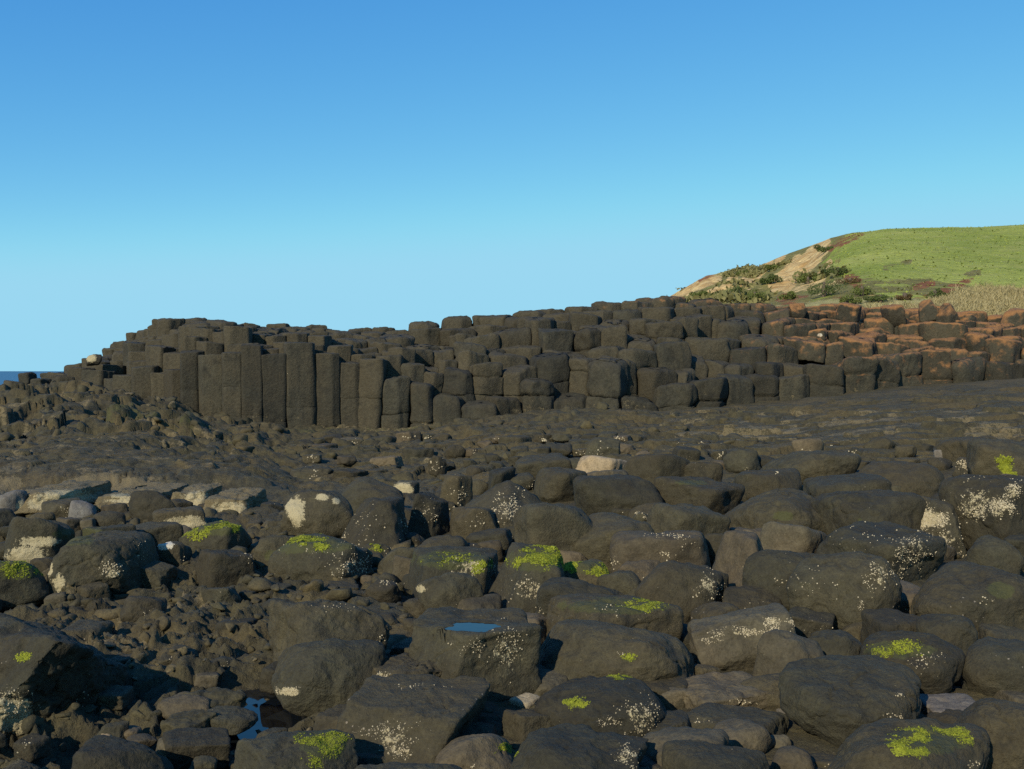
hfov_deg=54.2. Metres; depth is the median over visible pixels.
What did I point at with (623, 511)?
stone
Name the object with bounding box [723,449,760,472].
boulder
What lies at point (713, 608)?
boulder
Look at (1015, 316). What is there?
boulder
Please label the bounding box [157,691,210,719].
stone
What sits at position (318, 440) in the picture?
boulder
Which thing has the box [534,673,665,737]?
boulder
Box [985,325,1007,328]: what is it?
boulder
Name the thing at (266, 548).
boulder
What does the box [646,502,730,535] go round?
boulder
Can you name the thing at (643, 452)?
stone
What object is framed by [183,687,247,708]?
stone
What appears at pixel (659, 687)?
stone
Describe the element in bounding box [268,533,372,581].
boulder
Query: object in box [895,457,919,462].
stone
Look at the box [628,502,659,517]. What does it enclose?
stone
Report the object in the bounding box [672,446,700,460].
stone
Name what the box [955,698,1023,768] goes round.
boulder
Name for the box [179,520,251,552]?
boulder
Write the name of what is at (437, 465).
boulder
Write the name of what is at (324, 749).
boulder
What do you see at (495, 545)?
boulder
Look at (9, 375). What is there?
sea
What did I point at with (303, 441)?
boulder
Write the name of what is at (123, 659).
stone
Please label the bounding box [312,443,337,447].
boulder
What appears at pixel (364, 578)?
stone
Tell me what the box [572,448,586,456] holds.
boulder
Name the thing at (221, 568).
boulder
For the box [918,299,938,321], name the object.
boulder
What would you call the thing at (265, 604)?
stone
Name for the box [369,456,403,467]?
boulder
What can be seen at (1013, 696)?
stone
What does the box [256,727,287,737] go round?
stone
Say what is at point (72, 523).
stone
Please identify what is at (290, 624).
boulder
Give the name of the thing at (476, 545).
stone
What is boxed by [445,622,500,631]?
rain pool water
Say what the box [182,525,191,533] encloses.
stone
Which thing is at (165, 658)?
stone
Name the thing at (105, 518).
boulder
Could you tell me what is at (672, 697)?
stone
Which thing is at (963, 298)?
dry grass
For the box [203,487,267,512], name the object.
rock ledge
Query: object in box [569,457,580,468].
stone
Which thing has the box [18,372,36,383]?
boulder
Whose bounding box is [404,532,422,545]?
stone
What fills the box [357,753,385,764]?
stone
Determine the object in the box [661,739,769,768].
boulder
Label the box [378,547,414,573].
boulder
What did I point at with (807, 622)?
stone
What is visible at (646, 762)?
stone
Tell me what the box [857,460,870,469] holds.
boulder
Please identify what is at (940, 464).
stone
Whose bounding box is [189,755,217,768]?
stone
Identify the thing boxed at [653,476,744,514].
boulder
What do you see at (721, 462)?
stone
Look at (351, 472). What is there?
boulder
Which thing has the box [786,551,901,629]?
boulder
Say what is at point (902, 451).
stone
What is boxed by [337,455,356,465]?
boulder
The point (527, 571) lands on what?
boulder
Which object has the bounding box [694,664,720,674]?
stone
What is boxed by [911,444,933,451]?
boulder
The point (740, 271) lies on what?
shrub
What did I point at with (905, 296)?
shrub
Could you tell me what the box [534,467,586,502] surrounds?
boulder
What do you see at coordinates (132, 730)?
stone
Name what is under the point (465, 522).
boulder
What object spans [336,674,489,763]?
boulder
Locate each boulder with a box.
[0,490,27,516]
[0,508,15,526]
[0,560,49,611]
[0,613,127,736]
[3,380,21,383]
[4,516,74,562]
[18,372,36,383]
[30,378,51,383]
[30,512,55,519]
[40,372,63,377]
[41,497,80,517]
[47,530,158,596]
[52,376,74,381]
[68,500,96,517]
[71,734,173,768]
[82,524,135,535]
[86,354,101,365]
[93,511,125,526]
[128,490,175,522]
[135,521,183,546]
[152,506,206,529]
[156,541,191,566]
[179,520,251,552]
[195,549,254,587]
[234,729,357,768]
[253,535,289,566]
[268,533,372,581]
[268,599,389,661]
[271,638,384,716]
[280,489,352,538]
[290,465,333,478]
[294,439,313,443]
[302,454,321,463]
[310,438,325,443]
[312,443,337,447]
[321,434,342,442]
[333,468,367,477]
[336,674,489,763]
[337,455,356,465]
[340,437,363,444]
[341,476,403,514]
[341,496,408,547]
[355,762,461,768]
[363,469,387,472]
[364,448,377,451]
[364,543,391,556]
[365,579,401,602]
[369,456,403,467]
[371,435,396,442]
[372,652,442,676]
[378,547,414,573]
[392,555,411,581]
[393,480,419,493]
[395,431,420,442]
[401,465,424,470]
[402,447,433,458]
[407,546,498,597]
[408,491,449,538]
[408,606,541,701]
[416,535,467,547]
[416,572,483,609]
[421,433,435,440]
[424,443,449,447]
[427,455,447,475]
[431,433,451,439]
[434,733,514,768]
[440,474,472,506]
[450,506,496,539]
[465,480,541,527]
[466,528,511,554]
[477,440,492,447]
[478,540,503,561]
[487,467,515,488]
[488,542,564,612]
[492,436,499,443]
[498,435,531,443]
[510,723,648,768]
[513,503,592,550]
[514,453,572,483]
[533,434,553,443]
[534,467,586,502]
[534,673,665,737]
[535,577,623,616]
[539,619,694,680]
[545,443,572,456]
[546,593,683,639]
[551,433,571,442]
[564,559,609,584]
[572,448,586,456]
[573,474,663,515]
[574,512,654,570]
[576,455,626,472]
[581,433,598,438]
[587,469,628,475]
[596,570,640,594]
[598,431,617,437]
[609,530,710,572]
[613,435,631,441]
[620,443,633,453]
[622,454,689,483]
[627,434,643,441]
[632,511,647,521]
[635,560,728,623]
[643,726,728,765]
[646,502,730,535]
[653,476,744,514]
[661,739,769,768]
[672,440,688,446]
[683,671,773,709]
[684,462,722,481]
[687,603,795,670]
[687,702,786,734]
[690,601,739,619]
[704,533,722,566]
[712,530,762,586]
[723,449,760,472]
[725,488,823,531]
[733,468,801,501]
[742,549,824,611]
[753,629,824,675]
[760,450,861,484]
[760,521,826,553]
[775,440,791,443]
[778,655,921,746]
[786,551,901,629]
[788,303,805,317]
[803,473,891,496]
[808,328,827,340]
[808,629,861,655]
[810,489,926,535]
[816,521,946,581]
[824,441,839,445]
[827,717,990,768]
[836,302,861,321]
[855,461,944,497]
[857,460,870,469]
[859,630,965,693]
[860,608,918,643]
[864,437,899,448]
[880,304,905,326]
[910,561,1023,638]
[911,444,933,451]
[916,614,977,654]
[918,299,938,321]
[920,496,966,557]
[920,693,974,714]
[936,303,960,322]
[936,435,998,461]
[938,474,1023,550]
[952,457,968,476]
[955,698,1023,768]
[958,313,977,321]
[962,636,1023,696]
[966,437,1023,475]
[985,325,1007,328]
[1000,308,1023,326]
[1004,534,1023,569]
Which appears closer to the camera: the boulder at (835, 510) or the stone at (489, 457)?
the boulder at (835, 510)
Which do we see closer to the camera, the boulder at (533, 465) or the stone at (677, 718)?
the stone at (677, 718)
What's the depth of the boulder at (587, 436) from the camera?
20.08 m
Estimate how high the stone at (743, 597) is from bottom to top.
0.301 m
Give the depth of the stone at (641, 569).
7.65 m
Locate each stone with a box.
[0,526,8,536]
[0,541,4,560]
[0,732,7,747]
[3,760,40,768]
[13,733,50,761]
[30,557,52,571]
[44,592,66,603]
[56,517,81,531]
[60,619,112,640]
[77,582,110,599]
[80,518,96,529]
[94,685,133,710]
[96,721,128,739]
[101,503,127,512]
[111,654,130,664]
[120,595,166,622]
[124,725,141,738]
[126,733,157,746]
[141,560,177,588]
[156,738,165,756]
[157,644,195,665]
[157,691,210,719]
[160,709,216,732]
[162,727,230,768]
[171,499,192,507]
[174,586,197,597]
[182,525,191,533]
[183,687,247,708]
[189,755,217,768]
[193,672,218,688]
[201,587,241,604]
[207,705,257,735]
[210,656,231,669]
[215,617,257,630]
[239,590,256,602]
[246,520,262,528]
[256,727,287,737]
[259,661,277,693]
[260,501,283,510]
[261,598,294,613]
[270,583,291,589]
[313,704,345,730]
[327,581,358,590]
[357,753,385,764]
[360,575,372,584]
[379,612,399,624]
[389,639,411,656]
[403,598,424,617]
[403,618,414,630]
[404,507,411,519]
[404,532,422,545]
[441,471,460,481]
[444,445,464,458]
[446,462,455,470]
[448,501,454,511]
[457,593,502,609]
[457,722,497,737]
[463,459,476,466]
[465,448,477,456]
[466,466,484,475]
[467,542,483,547]
[472,479,487,494]
[485,453,501,463]
[488,461,504,468]
[501,709,551,742]
[502,526,514,541]
[508,456,521,466]
[509,692,539,708]
[510,446,528,456]
[510,472,534,490]
[525,612,546,644]
[534,669,567,694]
[537,446,550,453]
[560,550,586,563]
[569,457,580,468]
[585,437,620,455]
[611,508,630,515]
[617,560,659,580]
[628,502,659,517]
[635,451,650,454]
[639,755,661,768]
[643,677,688,708]
[649,709,690,731]
[659,687,687,708]
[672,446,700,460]
[680,623,689,649]
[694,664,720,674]
[711,450,726,460]
[713,460,724,468]
[713,718,774,753]
[722,585,782,608]
[729,527,761,538]
[740,673,780,710]
[758,455,773,467]
[770,745,815,768]
[771,734,790,747]
[777,712,788,729]
[789,606,834,637]
[792,438,823,451]
[810,753,835,768]
[842,622,861,640]
[848,447,863,455]
[875,457,893,461]
[891,485,901,491]
[894,445,916,457]
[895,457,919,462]
[897,580,919,613]
[927,457,951,470]
[927,709,962,723]
[933,450,942,457]
[944,545,955,560]
[963,535,1023,574]
[978,623,1023,640]
[993,690,1023,703]
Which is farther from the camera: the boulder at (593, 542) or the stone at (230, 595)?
the boulder at (593, 542)
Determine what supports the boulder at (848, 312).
on the basalt outcrop
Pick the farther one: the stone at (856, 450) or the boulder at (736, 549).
the stone at (856, 450)
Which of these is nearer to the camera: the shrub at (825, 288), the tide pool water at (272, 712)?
the tide pool water at (272, 712)
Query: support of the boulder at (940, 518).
on the ground at (932, 414)
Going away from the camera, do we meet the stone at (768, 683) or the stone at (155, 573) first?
the stone at (768, 683)
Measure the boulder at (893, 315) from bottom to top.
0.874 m
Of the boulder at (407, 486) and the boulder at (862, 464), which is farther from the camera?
the boulder at (862, 464)
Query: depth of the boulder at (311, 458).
18.12 m
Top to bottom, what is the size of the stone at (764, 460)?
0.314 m
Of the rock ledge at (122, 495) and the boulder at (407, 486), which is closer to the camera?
the rock ledge at (122, 495)
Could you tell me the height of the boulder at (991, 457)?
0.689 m
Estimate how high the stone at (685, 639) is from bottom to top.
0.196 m
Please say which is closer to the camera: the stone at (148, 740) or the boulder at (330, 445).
the stone at (148, 740)
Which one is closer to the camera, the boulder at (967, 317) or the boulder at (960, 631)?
the boulder at (960, 631)
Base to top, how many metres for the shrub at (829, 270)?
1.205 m
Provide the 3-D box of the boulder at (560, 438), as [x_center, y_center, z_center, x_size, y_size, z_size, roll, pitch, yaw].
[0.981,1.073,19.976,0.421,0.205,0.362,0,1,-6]
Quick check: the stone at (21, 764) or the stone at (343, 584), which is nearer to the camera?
the stone at (21, 764)
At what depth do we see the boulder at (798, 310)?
35.23 m
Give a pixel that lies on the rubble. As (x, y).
(262, 584)
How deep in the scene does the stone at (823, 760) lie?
4.10 m
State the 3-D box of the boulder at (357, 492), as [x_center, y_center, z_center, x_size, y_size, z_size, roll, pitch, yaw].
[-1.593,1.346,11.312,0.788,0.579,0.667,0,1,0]
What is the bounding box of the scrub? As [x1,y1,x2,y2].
[677,258,846,303]
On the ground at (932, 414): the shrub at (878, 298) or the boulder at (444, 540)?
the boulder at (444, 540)
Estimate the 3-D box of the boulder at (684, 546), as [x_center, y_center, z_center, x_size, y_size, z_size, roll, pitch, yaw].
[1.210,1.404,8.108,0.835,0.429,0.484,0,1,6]
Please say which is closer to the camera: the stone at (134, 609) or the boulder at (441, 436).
the stone at (134, 609)
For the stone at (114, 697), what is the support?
on the ground at (932, 414)
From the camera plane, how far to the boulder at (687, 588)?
6.55 m
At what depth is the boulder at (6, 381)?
29.36 m
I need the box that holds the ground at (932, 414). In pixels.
[0,378,1023,768]
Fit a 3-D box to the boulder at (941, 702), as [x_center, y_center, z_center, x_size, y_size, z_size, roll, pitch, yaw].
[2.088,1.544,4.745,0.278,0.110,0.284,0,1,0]
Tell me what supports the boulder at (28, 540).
on the ground at (932, 414)
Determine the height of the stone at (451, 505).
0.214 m
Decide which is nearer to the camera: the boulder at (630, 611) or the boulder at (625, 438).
the boulder at (630, 611)
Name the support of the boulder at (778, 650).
on the ground at (932, 414)
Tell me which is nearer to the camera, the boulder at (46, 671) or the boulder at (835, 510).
the boulder at (46, 671)
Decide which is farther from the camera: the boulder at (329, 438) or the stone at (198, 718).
the boulder at (329, 438)
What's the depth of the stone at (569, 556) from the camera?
8.28 m
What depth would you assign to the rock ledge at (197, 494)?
11.68 m
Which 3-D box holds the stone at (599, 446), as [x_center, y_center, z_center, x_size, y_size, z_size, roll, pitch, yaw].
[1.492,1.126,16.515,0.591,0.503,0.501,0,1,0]
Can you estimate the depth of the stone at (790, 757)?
4.00 m
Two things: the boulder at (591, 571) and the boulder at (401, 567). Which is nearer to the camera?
the boulder at (591, 571)
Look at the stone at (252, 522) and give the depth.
10.28 m
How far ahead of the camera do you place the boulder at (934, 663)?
5.02 m
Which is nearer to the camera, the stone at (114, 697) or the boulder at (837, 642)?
the stone at (114, 697)
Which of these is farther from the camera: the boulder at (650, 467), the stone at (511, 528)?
the boulder at (650, 467)
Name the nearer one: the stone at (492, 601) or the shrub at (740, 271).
the stone at (492, 601)
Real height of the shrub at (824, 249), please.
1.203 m
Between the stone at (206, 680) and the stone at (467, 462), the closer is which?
the stone at (206, 680)
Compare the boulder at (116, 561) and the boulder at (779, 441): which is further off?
the boulder at (779, 441)
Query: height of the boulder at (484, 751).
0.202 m
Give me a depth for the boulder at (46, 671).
4.61 m
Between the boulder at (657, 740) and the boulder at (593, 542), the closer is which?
the boulder at (657, 740)
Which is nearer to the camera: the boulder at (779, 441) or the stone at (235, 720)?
the stone at (235, 720)
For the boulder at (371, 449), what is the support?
on the ground at (932, 414)
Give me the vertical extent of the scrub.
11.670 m
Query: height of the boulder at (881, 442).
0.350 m
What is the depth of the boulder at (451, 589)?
6.61 m
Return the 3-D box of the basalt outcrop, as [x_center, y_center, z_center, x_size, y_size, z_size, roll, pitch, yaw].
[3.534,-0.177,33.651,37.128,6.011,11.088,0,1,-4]
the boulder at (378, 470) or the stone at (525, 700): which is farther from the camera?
the boulder at (378, 470)
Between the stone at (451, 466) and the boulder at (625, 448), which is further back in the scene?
the boulder at (625, 448)
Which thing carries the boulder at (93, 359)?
on the basalt outcrop
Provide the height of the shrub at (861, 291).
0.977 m
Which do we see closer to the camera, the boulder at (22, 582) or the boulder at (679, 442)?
the boulder at (22, 582)
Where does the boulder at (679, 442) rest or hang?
on the ground at (932, 414)
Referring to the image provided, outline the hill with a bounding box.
[671,225,1023,314]
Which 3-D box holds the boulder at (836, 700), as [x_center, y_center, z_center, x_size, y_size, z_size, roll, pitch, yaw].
[1.565,1.454,4.562,0.682,0.323,0.585,0,1,-25]
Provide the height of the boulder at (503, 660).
0.421 m
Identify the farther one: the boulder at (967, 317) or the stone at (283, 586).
the boulder at (967, 317)
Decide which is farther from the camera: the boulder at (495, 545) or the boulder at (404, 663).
the boulder at (495, 545)
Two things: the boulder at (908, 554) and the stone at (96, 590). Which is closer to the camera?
the stone at (96, 590)
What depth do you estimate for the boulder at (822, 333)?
33.29 m
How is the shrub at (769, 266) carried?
on the hill
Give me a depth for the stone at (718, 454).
16.14 m
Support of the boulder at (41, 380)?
on the ground at (932, 414)
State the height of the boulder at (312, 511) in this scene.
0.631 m
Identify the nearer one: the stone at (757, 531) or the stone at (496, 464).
the stone at (757, 531)
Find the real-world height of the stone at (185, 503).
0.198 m
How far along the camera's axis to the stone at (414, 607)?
6.65 m
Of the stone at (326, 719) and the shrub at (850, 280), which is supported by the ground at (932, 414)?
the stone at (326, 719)
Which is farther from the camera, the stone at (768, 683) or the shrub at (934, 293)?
the shrub at (934, 293)
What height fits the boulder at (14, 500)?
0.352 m
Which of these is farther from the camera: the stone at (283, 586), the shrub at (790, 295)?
the shrub at (790, 295)
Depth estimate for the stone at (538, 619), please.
5.98 m
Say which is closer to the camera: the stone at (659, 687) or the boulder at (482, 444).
the stone at (659, 687)
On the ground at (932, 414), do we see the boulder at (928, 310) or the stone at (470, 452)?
the stone at (470, 452)
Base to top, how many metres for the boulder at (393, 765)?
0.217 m
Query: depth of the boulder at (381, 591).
7.01 m
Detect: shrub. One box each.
[689,291,708,297]
[729,285,747,292]
[735,270,747,275]
[743,288,770,302]
[759,273,782,283]
[764,264,780,269]
[778,291,798,300]
[797,273,820,283]
[806,276,848,296]
[813,244,833,252]
[823,263,851,275]
[836,277,861,283]
[839,294,862,302]
[850,284,876,295]
[862,294,894,301]
[894,293,912,299]
[926,288,946,297]
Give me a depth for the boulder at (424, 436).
23.52 m
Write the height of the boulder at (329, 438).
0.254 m
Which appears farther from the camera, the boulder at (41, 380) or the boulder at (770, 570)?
the boulder at (41, 380)
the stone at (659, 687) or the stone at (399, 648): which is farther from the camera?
the stone at (399, 648)
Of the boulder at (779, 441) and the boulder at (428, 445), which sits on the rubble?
the boulder at (428, 445)
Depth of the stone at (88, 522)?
10.11 m
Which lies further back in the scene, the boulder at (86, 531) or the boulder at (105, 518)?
the boulder at (105, 518)
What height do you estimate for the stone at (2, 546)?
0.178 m
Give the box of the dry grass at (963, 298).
[862,280,1023,315]
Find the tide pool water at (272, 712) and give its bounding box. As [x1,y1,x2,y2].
[229,688,306,751]
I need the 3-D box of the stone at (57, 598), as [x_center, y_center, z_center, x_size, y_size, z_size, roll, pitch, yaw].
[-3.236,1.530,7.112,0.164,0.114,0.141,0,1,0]
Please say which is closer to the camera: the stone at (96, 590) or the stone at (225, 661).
the stone at (225, 661)
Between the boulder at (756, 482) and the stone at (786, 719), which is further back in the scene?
the boulder at (756, 482)
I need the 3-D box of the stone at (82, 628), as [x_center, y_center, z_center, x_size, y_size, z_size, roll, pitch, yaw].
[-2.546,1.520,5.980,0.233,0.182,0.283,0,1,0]
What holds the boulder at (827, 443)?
on the ground at (932, 414)
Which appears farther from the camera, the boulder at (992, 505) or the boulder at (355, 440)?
the boulder at (355, 440)
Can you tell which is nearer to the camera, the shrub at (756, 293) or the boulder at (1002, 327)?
the boulder at (1002, 327)
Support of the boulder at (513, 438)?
on the rubble
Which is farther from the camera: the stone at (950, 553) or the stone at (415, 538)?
the stone at (415, 538)
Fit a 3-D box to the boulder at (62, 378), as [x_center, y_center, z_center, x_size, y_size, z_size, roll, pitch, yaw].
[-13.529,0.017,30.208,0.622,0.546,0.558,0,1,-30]
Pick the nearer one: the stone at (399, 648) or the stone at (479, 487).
the stone at (399, 648)
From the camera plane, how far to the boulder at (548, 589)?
6.25 m
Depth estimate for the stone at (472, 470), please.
14.76 m
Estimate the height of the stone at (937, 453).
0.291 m
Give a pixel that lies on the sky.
(342, 165)
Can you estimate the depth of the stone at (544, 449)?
17.24 m
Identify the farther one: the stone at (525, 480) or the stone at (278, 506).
the stone at (525, 480)
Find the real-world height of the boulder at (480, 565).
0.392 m
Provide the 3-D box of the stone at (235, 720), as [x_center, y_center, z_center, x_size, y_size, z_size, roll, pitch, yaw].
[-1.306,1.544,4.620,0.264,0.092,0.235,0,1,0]
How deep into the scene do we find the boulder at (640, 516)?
9.66 m
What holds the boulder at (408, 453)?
on the ground at (932, 414)
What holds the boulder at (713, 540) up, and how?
on the ground at (932, 414)
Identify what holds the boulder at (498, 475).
on the ground at (932, 414)
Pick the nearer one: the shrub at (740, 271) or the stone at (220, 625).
the stone at (220, 625)
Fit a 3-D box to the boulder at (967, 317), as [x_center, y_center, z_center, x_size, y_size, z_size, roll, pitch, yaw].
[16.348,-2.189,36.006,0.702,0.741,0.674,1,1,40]
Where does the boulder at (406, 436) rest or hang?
on the ground at (932, 414)
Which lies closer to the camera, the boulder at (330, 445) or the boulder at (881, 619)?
the boulder at (881, 619)
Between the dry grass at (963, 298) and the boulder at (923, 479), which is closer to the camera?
the boulder at (923, 479)
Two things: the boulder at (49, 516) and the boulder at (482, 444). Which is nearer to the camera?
the boulder at (49, 516)
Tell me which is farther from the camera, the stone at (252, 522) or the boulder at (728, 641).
the stone at (252, 522)
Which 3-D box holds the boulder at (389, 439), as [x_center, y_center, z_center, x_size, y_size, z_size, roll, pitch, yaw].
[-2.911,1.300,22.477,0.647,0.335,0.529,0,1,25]
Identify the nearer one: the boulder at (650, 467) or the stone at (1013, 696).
the stone at (1013, 696)
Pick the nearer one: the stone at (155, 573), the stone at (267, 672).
the stone at (267, 672)
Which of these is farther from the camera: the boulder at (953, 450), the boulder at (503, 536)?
the boulder at (953, 450)
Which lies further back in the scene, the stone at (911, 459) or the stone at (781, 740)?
the stone at (911, 459)
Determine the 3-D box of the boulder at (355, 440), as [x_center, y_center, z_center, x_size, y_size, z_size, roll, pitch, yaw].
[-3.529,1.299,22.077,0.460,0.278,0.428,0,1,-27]
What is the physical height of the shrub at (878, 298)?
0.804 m
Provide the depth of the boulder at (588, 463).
13.38 m
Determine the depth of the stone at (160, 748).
4.23 m
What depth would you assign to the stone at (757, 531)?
9.34 m
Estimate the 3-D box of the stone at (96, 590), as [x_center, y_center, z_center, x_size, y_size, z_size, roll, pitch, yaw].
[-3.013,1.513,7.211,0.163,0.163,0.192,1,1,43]
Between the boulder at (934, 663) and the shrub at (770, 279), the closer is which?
the boulder at (934, 663)
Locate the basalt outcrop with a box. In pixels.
[47,296,1023,428]
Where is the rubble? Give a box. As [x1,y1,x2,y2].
[0,380,961,768]
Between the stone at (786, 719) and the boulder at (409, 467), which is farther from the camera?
the boulder at (409, 467)
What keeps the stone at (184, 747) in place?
on the ground at (932, 414)
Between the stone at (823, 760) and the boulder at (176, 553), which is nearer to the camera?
the stone at (823, 760)
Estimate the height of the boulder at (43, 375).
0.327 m
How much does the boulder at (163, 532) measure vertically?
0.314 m
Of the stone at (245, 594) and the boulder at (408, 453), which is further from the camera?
the boulder at (408, 453)
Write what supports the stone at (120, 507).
on the ground at (932, 414)
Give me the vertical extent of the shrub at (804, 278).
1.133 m
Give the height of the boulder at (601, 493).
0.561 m
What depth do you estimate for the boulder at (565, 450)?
17.34 m
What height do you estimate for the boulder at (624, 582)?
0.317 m
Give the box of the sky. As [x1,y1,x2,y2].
[0,0,1023,370]
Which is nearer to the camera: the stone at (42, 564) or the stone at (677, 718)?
the stone at (677, 718)
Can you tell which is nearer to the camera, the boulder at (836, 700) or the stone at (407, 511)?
the boulder at (836, 700)
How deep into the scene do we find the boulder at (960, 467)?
13.09 m
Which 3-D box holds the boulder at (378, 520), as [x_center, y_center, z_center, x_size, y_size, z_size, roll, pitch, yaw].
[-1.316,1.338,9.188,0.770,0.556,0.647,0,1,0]
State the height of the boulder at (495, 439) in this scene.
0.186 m
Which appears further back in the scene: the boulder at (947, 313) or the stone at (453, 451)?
the boulder at (947, 313)
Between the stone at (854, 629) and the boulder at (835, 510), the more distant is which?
the boulder at (835, 510)
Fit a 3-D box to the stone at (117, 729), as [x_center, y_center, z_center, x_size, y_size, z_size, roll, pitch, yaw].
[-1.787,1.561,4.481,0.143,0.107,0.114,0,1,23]
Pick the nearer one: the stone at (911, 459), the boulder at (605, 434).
the stone at (911, 459)
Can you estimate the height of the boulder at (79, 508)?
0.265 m
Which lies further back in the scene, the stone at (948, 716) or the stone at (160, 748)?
the stone at (948, 716)
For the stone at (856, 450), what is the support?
on the ground at (932, 414)
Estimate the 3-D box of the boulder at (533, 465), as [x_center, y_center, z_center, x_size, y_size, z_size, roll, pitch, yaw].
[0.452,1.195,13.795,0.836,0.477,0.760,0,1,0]
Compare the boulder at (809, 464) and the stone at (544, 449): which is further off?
the stone at (544, 449)
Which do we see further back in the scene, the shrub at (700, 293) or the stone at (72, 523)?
the shrub at (700, 293)
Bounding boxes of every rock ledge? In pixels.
[14,480,111,514]
[94,482,188,510]
[171,483,221,505]
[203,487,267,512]
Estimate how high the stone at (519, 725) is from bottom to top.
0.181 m
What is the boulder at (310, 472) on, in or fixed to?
on the ground at (932, 414)
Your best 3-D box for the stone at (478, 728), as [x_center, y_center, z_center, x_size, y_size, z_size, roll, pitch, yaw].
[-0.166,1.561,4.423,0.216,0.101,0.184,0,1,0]
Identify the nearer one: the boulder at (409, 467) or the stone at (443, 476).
the stone at (443, 476)
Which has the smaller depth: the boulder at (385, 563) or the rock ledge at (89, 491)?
the boulder at (385, 563)
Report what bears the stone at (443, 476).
on the ground at (932, 414)
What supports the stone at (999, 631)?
on the ground at (932, 414)
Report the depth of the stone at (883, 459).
14.27 m
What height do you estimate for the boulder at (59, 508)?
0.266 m
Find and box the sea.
[0,371,63,384]
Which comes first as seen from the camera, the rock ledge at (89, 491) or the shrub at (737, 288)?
the rock ledge at (89, 491)
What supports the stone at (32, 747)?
on the ground at (932, 414)
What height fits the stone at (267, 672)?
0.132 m
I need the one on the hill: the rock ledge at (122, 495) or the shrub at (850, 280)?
the shrub at (850, 280)
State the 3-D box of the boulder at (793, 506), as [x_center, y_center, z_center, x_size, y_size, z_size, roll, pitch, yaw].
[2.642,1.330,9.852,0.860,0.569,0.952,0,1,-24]
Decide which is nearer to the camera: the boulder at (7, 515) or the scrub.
the boulder at (7, 515)
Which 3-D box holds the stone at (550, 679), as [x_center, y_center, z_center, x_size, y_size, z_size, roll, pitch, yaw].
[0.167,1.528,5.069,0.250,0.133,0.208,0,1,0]
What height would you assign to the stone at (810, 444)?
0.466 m
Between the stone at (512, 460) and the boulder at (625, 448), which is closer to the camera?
the stone at (512, 460)
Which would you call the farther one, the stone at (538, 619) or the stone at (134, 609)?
the stone at (134, 609)
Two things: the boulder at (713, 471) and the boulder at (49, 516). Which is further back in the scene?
the boulder at (713, 471)
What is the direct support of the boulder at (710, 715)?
on the ground at (932, 414)
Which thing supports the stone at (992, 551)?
on the ground at (932, 414)
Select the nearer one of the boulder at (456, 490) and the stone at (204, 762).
the stone at (204, 762)
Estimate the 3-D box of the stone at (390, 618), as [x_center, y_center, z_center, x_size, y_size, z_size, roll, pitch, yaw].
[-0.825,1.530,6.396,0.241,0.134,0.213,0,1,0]
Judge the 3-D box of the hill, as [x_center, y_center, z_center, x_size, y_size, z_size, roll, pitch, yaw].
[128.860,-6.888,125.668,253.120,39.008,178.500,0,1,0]
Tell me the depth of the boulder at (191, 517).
9.97 m
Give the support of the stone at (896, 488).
on the ground at (932, 414)
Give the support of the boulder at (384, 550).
on the ground at (932, 414)
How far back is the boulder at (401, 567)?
7.69 m
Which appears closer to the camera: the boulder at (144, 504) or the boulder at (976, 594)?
the boulder at (976, 594)
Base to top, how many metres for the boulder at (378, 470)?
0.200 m
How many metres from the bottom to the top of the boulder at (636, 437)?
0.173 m
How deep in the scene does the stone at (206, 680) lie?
5.24 m
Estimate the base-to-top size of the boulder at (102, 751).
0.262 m
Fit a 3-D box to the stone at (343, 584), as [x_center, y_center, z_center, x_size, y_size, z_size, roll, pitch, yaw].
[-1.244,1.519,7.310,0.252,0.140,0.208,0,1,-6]
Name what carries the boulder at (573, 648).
on the ground at (932, 414)
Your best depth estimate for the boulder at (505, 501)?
10.09 m
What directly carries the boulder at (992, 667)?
on the ground at (932, 414)
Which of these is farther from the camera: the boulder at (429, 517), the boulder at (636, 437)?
the boulder at (636, 437)
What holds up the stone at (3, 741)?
on the ground at (932, 414)
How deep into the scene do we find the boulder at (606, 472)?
12.40 m
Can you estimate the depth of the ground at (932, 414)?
16.95 m
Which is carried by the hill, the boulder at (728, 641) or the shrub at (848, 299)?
the shrub at (848, 299)
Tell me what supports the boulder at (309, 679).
on the ground at (932, 414)
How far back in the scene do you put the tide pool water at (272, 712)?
4.96 m
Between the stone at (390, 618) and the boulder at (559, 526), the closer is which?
the stone at (390, 618)
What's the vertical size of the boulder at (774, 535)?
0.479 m
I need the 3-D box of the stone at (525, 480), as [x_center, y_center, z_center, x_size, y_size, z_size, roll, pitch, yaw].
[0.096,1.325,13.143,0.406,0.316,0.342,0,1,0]
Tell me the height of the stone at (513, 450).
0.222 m
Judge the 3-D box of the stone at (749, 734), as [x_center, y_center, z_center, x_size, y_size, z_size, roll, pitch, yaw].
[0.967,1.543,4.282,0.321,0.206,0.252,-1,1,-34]
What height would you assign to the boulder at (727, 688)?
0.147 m
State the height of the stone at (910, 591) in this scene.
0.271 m
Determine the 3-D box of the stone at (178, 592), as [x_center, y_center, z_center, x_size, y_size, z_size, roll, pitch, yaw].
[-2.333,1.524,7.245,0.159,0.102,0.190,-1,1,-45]
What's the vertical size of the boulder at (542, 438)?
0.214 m
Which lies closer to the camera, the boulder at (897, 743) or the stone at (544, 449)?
the boulder at (897, 743)
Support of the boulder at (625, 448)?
on the ground at (932, 414)
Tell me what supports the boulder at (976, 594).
on the ground at (932, 414)
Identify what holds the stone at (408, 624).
on the ground at (932, 414)

